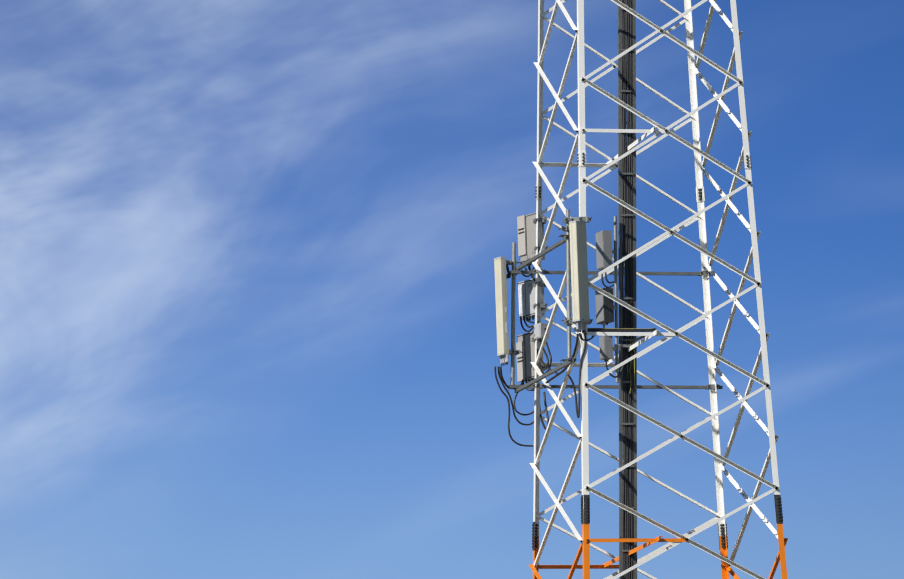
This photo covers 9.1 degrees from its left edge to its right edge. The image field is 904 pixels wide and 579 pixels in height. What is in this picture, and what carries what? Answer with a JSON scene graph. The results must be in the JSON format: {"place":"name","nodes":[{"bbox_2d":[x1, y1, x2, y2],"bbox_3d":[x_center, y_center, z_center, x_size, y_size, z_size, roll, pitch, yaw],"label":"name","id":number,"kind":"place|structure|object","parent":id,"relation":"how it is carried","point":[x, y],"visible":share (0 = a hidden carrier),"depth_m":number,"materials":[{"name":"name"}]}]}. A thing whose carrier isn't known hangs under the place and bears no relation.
{"place":"outdoors","nodes":[
{"label":"outdoors","id":0,"kind":"place"},
{"bbox_2d":[0,0,903,578],"label":"sky","id":1,"kind":"structure","parent":0,"point":[249,248],"materials":[{"name":"blue"}]},
{"label":"ground","id":2,"kind":"structure","parent":0,"visible":0},
{"bbox_2d":[528,0,787,578],"bbox_3d":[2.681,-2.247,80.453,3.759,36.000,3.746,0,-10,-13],"label":"steel lattice tower","id":3,"kind":"structure","parent":2,"relation":"on","point":[584,443],"depth_m":79.66,"materials":[{"name":"white metal"}]},
{"bbox_2d":[516,331,545,381],"bbox_3d":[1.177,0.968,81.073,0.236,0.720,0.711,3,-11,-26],"label":"remote radio unit","id":4,"kind":"object","parent":3,"relation":"attached to","point":[525,344],"visible":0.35,"depth_m":81.14,"materials":[{"name":"metal"}]},
{"bbox_2d":[517,212,547,265],"bbox_3d":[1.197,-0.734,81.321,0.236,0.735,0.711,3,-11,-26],"label":"remote radio unit","id":5,"kind":"object","parent":3,"relation":"attached to","point":[526,228],"visible":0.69,"depth_m":81.39,"materials":[{"name":"metal"}]},
{"bbox_2d":[517,278,547,320],"bbox_3d":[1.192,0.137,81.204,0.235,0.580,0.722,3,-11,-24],"label":"remote radio unit","id":6,"kind":"object","parent":3,"relation":"attached to","point":[526,296],"visible":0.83,"depth_m":81.23,"materials":[{"name":"metal"}]},
{"bbox_2d":[534,321,549,341],"bbox_3d":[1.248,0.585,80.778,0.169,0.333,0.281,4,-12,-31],"label":"junction box","id":7,"kind":"object","parent":3,"relation":"attached to","point":[539,330],"visible":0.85,"depth_m":80.67,"materials":[{"name":"metal"}]},
{"bbox_2d":[558,221,589,332],"bbox_3d":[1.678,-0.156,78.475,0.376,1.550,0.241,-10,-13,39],"label":"panel antenna","id":8,"kind":"object","parent":3,"relation":"attached to","point":[579,272],"visible":0.9,"depth_m":78.34,"materials":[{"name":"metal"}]},
{"bbox_2d":[494,261,655,446],"bbox_3d":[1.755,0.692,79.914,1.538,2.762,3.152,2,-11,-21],"label":"jumper cables","id":9,"kind":"object","parent":3,"relation":"attached to","point":[548,367],"visible":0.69,"depth_m":79.86,"materials":[{"name":"rubber"}]},
{"bbox_2d":[595,216,630,382],"bbox_3d":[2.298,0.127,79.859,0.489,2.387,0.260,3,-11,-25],"label":"equipment column","id":10,"kind":"structure","parent":3,"relation":"on","point":[605,306],"depth_m":79.78,"materials":[{"name":"metal"}]},
{"bbox_2d":[508,209,722,392],"bbox_3d":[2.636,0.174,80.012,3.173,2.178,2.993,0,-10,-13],"label":"antenna mount frame pipes and bars","id":11,"kind":"object","parent":3,"relation":"attached to","point":[515,271],"visible":0.71,"depth_m":80.88,"materials":[{"name":"metal"}]},
{"bbox_2d":[494,257,522,365],"bbox_3d":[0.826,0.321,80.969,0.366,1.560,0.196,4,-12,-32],"label":"panel antenna","id":12,"kind":"object","parent":11,"relation":"attached to","point":[501,264],"visible":0.96,"depth_m":80.87,"materials":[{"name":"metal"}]},
{"bbox_2d":[618,0,636,578],"bbox_3d":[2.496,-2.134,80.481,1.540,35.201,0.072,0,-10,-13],"label":"cable ladder with feeders","id":13,"kind":"object","parent":3,"relation":"attached to","point":[627,267],"visible":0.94,"depth_m":80.10,"materials":[{"name":"rubber"}]}
]}

